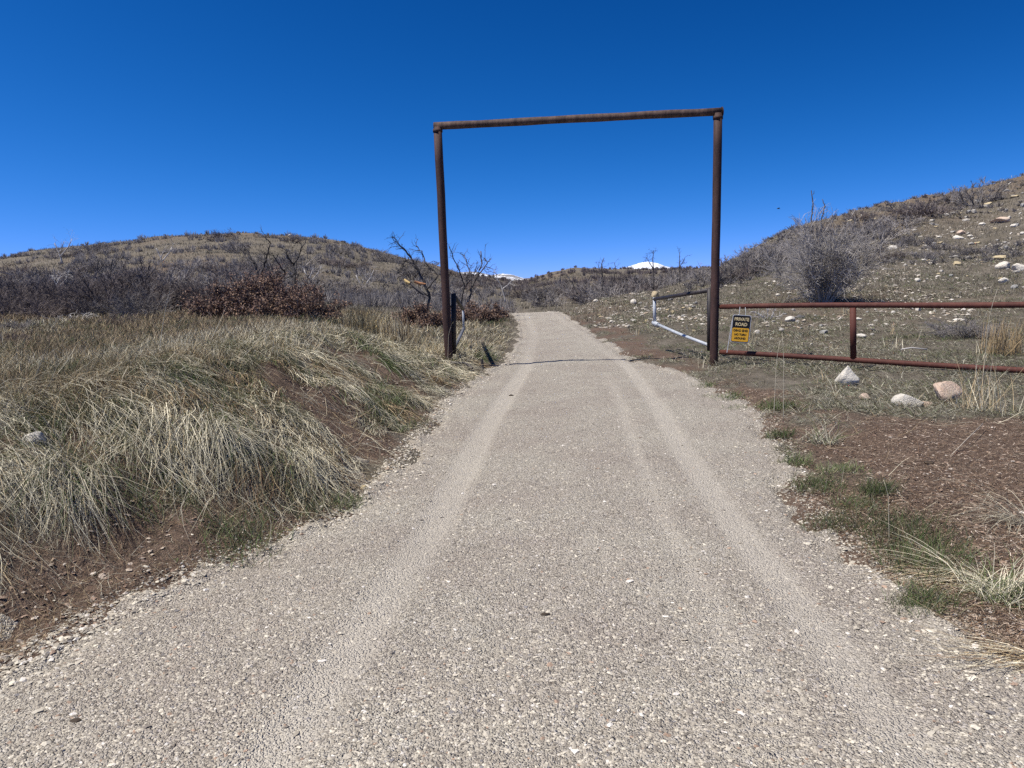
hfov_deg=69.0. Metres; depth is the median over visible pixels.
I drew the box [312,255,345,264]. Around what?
leafless shrub
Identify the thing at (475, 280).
burnt tree
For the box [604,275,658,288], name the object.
leafless shrub
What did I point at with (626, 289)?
leafless shrub
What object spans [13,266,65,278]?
leafless shrub
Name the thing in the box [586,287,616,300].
leafless shrub
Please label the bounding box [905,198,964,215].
leafless shrub
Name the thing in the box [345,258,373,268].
leafless shrub
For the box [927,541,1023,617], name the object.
straw tussock
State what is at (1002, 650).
straw tussock
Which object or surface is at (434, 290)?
leafless shrub
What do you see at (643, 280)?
leafless shrub
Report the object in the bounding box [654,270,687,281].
leafless shrub
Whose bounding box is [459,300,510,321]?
leafy shrub
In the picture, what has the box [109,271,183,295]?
leafless shrub
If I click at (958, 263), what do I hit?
rock
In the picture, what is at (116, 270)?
leafless shrub
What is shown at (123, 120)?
sky
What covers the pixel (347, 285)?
leafless shrub
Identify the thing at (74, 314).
dead branch heap
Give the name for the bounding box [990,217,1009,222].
rock
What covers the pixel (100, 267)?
burnt tree
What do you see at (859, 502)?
grass tuft
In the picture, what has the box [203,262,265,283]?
leafless shrub
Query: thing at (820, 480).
grass tuft
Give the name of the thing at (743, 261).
leafless shrub
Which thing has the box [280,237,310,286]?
burnt tree
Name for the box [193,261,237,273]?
leafless shrub
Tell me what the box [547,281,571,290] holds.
leafless shrub
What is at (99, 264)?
leafless shrub
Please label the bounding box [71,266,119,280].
leafless shrub
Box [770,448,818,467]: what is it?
grass tuft
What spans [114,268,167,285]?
leafless shrub
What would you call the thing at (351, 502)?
grass tuft
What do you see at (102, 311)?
leafless shrub
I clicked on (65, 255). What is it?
leafless shrub
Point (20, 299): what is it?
leafless shrub
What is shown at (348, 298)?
leafless shrub
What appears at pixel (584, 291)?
leafless shrub
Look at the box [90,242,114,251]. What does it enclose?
leafless shrub
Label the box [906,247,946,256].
leafless shrub
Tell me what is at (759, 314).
dead shrub
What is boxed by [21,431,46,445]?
rock
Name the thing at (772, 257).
leafless shrub
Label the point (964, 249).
leafless shrub
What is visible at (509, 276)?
mountain
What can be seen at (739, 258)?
leafless shrub
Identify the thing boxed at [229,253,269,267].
leafless shrub
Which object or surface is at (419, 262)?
leafless shrub
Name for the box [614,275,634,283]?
leafless shrub
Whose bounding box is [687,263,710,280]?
leafless shrub
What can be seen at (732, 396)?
grass tuft
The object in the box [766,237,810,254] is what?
leafless shrub
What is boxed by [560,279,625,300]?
leafless shrub
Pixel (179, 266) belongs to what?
leafless shrub
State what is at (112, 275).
leafless shrub
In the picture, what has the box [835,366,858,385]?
rock
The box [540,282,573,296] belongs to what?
leafless shrub
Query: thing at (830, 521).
grass tuft
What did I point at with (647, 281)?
leafless shrub
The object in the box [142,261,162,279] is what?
burnt tree
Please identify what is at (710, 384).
grass tuft
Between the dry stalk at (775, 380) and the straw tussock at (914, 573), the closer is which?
the straw tussock at (914, 573)
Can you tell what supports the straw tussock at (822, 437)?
on the ground at (356, 440)
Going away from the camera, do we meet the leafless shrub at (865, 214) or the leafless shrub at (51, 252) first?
the leafless shrub at (865, 214)
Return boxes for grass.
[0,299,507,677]
[0,307,515,434]
[0,312,504,602]
[559,246,1023,481]
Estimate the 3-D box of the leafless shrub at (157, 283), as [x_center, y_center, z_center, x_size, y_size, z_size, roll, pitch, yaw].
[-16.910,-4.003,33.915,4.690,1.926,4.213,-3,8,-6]
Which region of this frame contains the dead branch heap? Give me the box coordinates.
[40,311,99,321]
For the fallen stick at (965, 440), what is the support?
on the ground at (356, 440)
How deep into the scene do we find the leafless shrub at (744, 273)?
30.86 m
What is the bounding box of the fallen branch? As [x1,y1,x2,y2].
[449,361,472,368]
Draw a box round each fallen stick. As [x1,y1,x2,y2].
[901,347,926,349]
[950,423,982,455]
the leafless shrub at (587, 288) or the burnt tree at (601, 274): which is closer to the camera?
the burnt tree at (601, 274)
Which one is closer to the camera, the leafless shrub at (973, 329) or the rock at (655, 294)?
the leafless shrub at (973, 329)
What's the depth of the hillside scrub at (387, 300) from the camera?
70.95 m
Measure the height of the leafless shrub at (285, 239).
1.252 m
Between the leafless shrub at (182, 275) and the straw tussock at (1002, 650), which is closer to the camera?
the straw tussock at (1002, 650)
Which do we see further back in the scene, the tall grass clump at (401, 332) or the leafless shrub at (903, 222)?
the leafless shrub at (903, 222)
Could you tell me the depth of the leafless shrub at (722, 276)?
31.14 m
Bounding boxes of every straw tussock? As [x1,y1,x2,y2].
[0,401,188,568]
[147,374,317,496]
[798,414,858,445]
[848,528,996,592]
[872,591,1023,691]
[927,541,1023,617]
[937,473,1023,540]
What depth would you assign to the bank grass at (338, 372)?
5.53 m
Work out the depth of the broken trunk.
20.39 m
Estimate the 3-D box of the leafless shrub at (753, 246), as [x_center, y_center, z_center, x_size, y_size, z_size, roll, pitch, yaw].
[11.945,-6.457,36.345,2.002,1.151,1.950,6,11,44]
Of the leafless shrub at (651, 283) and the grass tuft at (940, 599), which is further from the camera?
the leafless shrub at (651, 283)
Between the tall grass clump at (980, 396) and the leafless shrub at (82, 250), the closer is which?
the tall grass clump at (980, 396)
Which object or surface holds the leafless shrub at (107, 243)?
on the ground at (356, 440)
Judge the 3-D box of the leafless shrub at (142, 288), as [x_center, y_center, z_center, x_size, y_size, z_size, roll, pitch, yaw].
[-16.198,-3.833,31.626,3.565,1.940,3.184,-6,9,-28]
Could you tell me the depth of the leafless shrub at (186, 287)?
28.64 m
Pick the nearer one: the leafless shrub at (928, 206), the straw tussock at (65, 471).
the straw tussock at (65, 471)
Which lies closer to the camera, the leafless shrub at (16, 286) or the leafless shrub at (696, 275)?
the leafless shrub at (16, 286)
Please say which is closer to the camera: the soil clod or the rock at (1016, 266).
the soil clod
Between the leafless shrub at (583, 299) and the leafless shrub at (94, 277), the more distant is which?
the leafless shrub at (583, 299)
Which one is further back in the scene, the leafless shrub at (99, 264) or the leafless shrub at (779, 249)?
the leafless shrub at (99, 264)
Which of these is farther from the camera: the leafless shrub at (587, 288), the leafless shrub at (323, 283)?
the leafless shrub at (587, 288)
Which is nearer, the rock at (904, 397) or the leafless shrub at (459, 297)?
the rock at (904, 397)
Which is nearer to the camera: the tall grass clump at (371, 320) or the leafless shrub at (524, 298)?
the tall grass clump at (371, 320)
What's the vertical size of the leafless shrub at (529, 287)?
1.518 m
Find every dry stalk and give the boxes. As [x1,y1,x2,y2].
[774,343,779,407]
[782,338,783,421]
[883,480,888,522]
[981,291,996,398]
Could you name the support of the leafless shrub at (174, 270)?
on the ground at (356, 440)
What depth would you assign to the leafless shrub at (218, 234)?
108.80 m
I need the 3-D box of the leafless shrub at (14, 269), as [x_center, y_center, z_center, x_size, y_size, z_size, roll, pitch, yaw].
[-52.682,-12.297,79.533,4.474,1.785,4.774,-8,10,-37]
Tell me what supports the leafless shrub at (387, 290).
on the ground at (356, 440)
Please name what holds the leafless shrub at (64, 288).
on the ground at (356, 440)
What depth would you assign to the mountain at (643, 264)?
3092.94 m
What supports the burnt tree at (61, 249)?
on the ground at (356, 440)
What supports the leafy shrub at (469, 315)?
on the ground at (356, 440)
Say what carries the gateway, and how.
on the ground at (356, 440)
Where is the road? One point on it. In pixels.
(550, 345)
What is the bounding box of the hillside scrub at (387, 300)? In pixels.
[0,230,521,312]
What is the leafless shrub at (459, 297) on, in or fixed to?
on the ground at (356, 440)
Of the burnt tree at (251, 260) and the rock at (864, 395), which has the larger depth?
the burnt tree at (251, 260)
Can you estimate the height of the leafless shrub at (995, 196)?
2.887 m
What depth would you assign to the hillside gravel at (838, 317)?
23.99 m
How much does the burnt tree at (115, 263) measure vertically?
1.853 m
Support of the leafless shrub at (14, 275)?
on the ground at (356, 440)
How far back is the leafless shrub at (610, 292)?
45.05 m
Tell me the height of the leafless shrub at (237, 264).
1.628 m
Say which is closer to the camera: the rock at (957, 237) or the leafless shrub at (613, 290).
the rock at (957, 237)
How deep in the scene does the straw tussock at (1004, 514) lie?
4.41 m
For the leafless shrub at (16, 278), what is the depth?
64.23 m
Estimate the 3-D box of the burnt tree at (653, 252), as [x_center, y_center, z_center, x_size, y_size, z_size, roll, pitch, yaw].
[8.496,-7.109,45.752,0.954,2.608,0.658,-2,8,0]
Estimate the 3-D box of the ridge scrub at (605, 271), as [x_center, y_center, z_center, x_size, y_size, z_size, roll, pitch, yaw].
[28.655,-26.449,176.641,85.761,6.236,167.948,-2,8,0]
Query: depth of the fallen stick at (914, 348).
13.37 m
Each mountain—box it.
[460,272,527,279]
[628,262,669,268]
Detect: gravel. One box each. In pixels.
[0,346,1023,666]
[575,179,1023,330]
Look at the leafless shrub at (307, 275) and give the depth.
45.00 m
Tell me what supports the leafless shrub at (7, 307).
on the ground at (356, 440)
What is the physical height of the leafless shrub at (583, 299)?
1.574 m
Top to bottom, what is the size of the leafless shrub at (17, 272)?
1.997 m
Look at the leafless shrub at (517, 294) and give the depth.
67.50 m
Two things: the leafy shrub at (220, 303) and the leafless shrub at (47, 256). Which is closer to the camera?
the leafy shrub at (220, 303)
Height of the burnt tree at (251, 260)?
2.655 m
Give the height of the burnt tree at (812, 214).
3.872 m
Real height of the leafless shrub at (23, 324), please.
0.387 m
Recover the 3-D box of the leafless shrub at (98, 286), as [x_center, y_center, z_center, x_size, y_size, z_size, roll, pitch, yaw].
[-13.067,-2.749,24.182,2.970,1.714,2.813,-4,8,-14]
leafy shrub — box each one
[177,272,277,317]
[211,264,321,313]
[242,272,352,320]
[388,301,459,329]
[450,301,485,323]
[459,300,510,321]
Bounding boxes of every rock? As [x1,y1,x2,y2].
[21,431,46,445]
[652,291,658,296]
[785,316,794,321]
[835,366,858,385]
[859,393,869,399]
[891,393,923,406]
[933,381,961,402]
[953,235,963,238]
[953,261,961,265]
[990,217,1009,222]
[993,255,1006,259]
[995,261,1009,268]
[998,277,1008,282]
[1011,263,1023,270]
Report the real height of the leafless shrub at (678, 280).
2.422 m
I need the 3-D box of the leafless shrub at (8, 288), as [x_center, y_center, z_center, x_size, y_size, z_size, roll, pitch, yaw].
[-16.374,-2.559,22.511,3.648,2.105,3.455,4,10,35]
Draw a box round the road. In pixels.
[0,311,1023,767]
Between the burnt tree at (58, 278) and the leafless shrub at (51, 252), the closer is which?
the burnt tree at (58, 278)
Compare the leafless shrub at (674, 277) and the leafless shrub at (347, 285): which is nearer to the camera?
the leafless shrub at (347, 285)
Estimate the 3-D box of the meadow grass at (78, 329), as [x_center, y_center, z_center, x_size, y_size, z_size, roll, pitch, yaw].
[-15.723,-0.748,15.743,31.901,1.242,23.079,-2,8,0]
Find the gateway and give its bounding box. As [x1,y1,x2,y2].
[433,107,723,365]
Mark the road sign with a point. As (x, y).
(740, 329)
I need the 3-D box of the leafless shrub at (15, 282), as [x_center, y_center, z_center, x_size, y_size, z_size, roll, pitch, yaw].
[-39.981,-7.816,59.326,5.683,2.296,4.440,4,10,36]
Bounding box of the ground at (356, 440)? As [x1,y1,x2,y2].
[0,176,1023,675]
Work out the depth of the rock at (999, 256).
30.07 m
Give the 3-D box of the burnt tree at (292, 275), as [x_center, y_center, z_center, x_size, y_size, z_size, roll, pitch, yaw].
[-6.801,-2.973,21.783,1.260,2.147,1.415,-8,10,-36]
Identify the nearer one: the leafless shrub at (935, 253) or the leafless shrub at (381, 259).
the leafless shrub at (935, 253)
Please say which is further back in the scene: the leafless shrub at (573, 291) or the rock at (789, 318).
the leafless shrub at (573, 291)
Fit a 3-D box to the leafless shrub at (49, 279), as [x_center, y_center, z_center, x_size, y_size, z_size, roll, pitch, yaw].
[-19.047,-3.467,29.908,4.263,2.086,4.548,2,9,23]
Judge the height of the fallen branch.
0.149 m
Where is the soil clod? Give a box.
[70,718,81,722]
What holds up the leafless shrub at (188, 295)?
on the ground at (356, 440)
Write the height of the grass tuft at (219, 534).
0.379 m
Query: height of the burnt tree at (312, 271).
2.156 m
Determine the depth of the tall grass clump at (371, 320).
15.56 m
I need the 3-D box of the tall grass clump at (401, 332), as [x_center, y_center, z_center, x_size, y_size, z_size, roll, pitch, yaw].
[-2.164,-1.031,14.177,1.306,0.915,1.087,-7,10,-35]
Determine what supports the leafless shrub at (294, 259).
on the ground at (356, 440)
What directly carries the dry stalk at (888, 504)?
on the ground at (356, 440)
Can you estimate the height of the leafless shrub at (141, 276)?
2.348 m
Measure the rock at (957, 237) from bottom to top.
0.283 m
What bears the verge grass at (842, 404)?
on the ground at (356, 440)
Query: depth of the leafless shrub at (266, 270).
53.23 m
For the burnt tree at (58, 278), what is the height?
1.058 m
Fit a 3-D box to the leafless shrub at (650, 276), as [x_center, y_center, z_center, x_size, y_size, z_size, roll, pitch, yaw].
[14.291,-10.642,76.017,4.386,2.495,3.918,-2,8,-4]
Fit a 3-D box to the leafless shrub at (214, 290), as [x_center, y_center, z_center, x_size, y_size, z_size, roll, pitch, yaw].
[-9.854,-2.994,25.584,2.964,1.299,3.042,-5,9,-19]
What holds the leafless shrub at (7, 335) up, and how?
on the ground at (356, 440)
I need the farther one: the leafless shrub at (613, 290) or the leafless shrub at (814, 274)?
the leafless shrub at (613, 290)
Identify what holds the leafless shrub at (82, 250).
on the ground at (356, 440)
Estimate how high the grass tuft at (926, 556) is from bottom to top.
0.177 m
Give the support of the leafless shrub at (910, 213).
on the ground at (356, 440)
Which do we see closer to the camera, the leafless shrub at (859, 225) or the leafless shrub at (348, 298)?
the leafless shrub at (348, 298)
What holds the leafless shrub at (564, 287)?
on the ground at (356, 440)
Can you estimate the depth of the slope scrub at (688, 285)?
38.14 m
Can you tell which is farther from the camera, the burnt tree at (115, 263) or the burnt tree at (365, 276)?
the burnt tree at (365, 276)
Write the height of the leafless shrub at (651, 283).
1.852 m
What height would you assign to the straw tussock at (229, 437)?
0.924 m
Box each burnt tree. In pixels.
[47,231,77,263]
[51,267,72,286]
[87,255,108,281]
[106,253,123,279]
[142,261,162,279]
[149,236,181,260]
[232,227,272,279]
[259,244,300,288]
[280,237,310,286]
[302,264,325,278]
[350,267,377,282]
[384,233,439,311]
[447,243,495,303]
[485,266,517,302]
[559,271,577,293]
[594,258,604,296]
[609,259,617,286]
[643,250,655,289]
[677,247,691,281]
[808,190,815,259]
[819,199,825,243]
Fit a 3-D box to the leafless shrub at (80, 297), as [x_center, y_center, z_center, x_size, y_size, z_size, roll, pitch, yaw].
[-11.636,-2.837,21.983,3.808,2.337,3.900,4,10,34]
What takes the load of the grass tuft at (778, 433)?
on the ground at (356, 440)
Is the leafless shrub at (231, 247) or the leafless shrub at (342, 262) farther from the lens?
the leafless shrub at (231, 247)
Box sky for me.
[0,0,1023,277]
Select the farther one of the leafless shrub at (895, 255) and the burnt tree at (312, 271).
the burnt tree at (312, 271)
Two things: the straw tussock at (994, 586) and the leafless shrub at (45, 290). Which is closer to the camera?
the straw tussock at (994, 586)
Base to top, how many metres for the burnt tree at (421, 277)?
2.425 m
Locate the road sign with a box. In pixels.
[727,307,750,350]
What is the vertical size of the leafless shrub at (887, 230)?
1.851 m
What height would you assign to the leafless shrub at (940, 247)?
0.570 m
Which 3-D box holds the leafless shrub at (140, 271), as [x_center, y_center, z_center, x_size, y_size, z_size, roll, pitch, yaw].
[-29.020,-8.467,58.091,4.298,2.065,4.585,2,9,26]
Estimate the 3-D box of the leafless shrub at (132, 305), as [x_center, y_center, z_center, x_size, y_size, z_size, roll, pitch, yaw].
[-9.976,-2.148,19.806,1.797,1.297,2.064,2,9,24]
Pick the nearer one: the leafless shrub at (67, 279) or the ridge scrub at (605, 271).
the leafless shrub at (67, 279)
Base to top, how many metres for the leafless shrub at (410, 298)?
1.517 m
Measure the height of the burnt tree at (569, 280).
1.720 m
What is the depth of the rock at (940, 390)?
8.45 m
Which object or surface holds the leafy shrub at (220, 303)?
on the ground at (356, 440)
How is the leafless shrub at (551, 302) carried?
on the ground at (356, 440)
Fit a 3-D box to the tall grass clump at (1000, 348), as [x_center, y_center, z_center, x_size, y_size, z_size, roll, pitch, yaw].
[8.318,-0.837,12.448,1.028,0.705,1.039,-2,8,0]
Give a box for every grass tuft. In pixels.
[168,491,295,570]
[329,486,373,508]
[691,379,717,387]
[699,390,748,400]
[721,402,747,410]
[752,396,802,411]
[759,424,800,439]
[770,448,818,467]
[784,468,853,494]
[798,504,877,537]
[809,458,870,475]
[823,486,898,512]
[838,499,975,550]
[845,473,911,501]
[848,523,1009,581]
[864,575,975,621]
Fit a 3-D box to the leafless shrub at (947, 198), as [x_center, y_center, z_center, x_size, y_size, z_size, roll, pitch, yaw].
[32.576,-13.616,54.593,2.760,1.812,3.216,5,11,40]
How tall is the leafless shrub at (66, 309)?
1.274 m
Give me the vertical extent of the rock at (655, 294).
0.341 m
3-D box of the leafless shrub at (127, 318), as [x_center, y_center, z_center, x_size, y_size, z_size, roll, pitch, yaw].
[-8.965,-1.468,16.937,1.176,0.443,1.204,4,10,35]
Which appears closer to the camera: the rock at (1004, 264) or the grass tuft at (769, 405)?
the grass tuft at (769, 405)
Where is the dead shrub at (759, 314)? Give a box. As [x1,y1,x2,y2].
[751,308,781,319]
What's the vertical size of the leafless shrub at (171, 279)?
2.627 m
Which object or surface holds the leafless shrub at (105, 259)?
on the ground at (356, 440)
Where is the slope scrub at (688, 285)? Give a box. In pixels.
[681,173,1023,291]
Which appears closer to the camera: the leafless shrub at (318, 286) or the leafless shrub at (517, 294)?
the leafless shrub at (318, 286)
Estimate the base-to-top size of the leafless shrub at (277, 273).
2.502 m
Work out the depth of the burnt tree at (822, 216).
26.57 m
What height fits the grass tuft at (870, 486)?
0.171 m
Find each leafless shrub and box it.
[0,261,37,274]
[0,267,74,314]
[0,271,34,285]
[0,273,32,287]
[0,273,36,281]
[0,275,35,299]
[0,276,65,318]
[0,277,34,295]
[0,284,68,320]
[0,318,31,330]
[0,326,38,342]
[1,271,68,290]
[2,273,70,312]
[3,264,40,279]
[5,269,72,300]
[9,271,66,287]
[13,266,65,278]
[20,283,98,317]
[22,265,101,291]
[22,267,84,283]
[27,279,89,303]
[29,260,128,297]
[36,250,179,315]
[43,251,60,258]
[48,247,67,253]
[54,255,103,273]
[56,250,81,257]
[67,252,196,311]
[68,245,109,254]
[69,294,126,316]
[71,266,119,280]
[72,268,145,280]
[74,275,132,311]
[75,251,126,270]
[82,241,117,251]
[84,256,114,271]
[88,261,146,276]
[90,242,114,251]
[94,310,144,324]
[102,279,183,319]
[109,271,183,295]
[112,272,156,291]
[114,262,163,278]
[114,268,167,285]
[135,277,185,289]
[137,261,209,285]
[145,264,181,274]
[146,261,227,311]
[153,269,203,283]
[165,277,206,304]
[167,256,219,270]
[188,279,243,304]
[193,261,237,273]
[193,263,252,286]
[194,271,330,294]
[203,227,236,239]
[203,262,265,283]
[217,238,253,252]
[222,260,254,272]
[226,259,302,280]
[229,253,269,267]
[248,263,298,281]
[259,268,330,286]
[270,249,322,268]
[282,272,342,293]
[283,236,302,242]
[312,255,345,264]
[323,259,353,269]
[324,274,376,293]
[327,243,353,254]
[331,287,377,303]
[340,286,369,295]
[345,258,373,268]
[364,279,417,297]
[369,252,397,261]
[389,262,437,279]
[394,279,464,301]
[395,290,436,306]
[407,258,424,264]
[431,283,477,303]
[438,268,462,275]
[438,274,477,284]
[450,279,478,289]
[506,283,536,298]
[518,289,541,301]
[520,284,542,292]
[522,280,566,302]
[526,289,568,307]
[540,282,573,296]
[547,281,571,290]
[553,279,584,291]
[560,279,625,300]
[561,274,611,303]
[565,283,609,301]
[572,292,609,305]
[586,278,638,299]
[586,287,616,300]
[595,282,651,295]
[597,281,642,295]
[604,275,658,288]
[604,277,661,293]
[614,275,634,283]
[616,274,668,290]
[628,276,664,287]
[634,278,674,289]
[635,268,663,279]
[651,266,692,285]
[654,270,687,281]
[668,273,689,284]
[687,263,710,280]
[704,261,742,284]
[709,257,761,284]
[720,247,760,268]
[721,250,779,275]
[732,240,773,258]
[739,243,791,269]
[753,201,912,302]
[756,237,799,263]
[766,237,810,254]
[840,212,892,233]
[843,208,879,220]
[847,212,919,240]
[853,235,895,252]
[865,248,908,260]
[877,211,928,226]
[883,197,955,218]
[888,234,929,244]
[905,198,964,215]
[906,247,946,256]
[920,315,1016,338]
[922,240,965,249]
[933,186,969,203]
[948,246,985,254]
[949,176,1014,205]
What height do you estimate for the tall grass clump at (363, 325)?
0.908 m
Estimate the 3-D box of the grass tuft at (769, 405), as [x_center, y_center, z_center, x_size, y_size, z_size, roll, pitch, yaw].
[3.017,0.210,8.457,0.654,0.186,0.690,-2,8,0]
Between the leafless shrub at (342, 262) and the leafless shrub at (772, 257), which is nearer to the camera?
the leafless shrub at (772, 257)
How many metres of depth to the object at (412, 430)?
4.39 m
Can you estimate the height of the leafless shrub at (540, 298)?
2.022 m
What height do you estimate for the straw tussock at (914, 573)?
0.336 m
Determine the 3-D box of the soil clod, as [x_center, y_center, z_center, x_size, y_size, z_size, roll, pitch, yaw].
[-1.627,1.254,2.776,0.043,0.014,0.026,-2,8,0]
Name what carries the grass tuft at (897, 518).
on the ground at (356, 440)
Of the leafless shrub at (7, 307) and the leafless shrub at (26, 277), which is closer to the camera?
the leafless shrub at (7, 307)
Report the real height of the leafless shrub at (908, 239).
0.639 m
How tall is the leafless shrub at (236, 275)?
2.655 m
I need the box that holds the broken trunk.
[404,279,425,294]
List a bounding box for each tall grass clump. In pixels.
[329,299,390,336]
[348,309,393,333]
[371,309,426,348]
[933,350,1021,411]
[969,314,1023,355]
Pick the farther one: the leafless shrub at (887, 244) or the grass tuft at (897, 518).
the leafless shrub at (887, 244)
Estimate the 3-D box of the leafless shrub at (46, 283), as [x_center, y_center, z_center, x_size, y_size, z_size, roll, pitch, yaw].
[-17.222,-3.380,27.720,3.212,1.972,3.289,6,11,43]
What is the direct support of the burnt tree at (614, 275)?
on the ground at (356, 440)
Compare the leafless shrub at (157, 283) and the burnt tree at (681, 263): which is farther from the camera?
the burnt tree at (681, 263)
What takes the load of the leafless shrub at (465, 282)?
on the ground at (356, 440)
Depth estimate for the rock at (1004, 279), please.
24.52 m
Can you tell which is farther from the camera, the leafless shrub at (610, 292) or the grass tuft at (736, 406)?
the leafless shrub at (610, 292)
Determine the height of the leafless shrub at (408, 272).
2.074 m
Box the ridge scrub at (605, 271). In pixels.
[466,265,710,290]
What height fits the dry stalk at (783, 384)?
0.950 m
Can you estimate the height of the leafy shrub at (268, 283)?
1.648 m
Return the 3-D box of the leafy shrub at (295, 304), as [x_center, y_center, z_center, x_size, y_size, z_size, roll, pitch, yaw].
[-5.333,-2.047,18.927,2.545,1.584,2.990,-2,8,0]
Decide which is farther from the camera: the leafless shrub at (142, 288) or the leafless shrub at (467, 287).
the leafless shrub at (467, 287)
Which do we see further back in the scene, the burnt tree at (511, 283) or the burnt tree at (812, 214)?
the burnt tree at (511, 283)
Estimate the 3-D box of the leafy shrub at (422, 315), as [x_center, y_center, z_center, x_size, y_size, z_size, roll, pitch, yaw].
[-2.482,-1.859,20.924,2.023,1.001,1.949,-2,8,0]
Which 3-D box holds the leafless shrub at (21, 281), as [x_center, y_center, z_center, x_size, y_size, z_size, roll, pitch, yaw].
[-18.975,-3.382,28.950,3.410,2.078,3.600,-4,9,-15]
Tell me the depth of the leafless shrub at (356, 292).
43.57 m
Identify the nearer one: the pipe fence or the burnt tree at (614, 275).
the pipe fence
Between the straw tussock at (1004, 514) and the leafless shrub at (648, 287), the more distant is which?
the leafless shrub at (648, 287)
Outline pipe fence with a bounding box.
[719,302,1023,373]
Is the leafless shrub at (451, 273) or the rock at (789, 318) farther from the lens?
the leafless shrub at (451, 273)
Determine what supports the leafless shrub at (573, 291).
on the ground at (356, 440)
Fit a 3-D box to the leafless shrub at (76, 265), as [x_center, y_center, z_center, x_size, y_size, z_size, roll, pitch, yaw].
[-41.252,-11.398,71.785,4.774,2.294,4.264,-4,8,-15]
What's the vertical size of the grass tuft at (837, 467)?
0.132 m
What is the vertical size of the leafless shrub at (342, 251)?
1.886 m
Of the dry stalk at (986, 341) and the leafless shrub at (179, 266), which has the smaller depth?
the dry stalk at (986, 341)
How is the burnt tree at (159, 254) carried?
on the ground at (356, 440)
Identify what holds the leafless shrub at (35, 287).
on the ground at (356, 440)

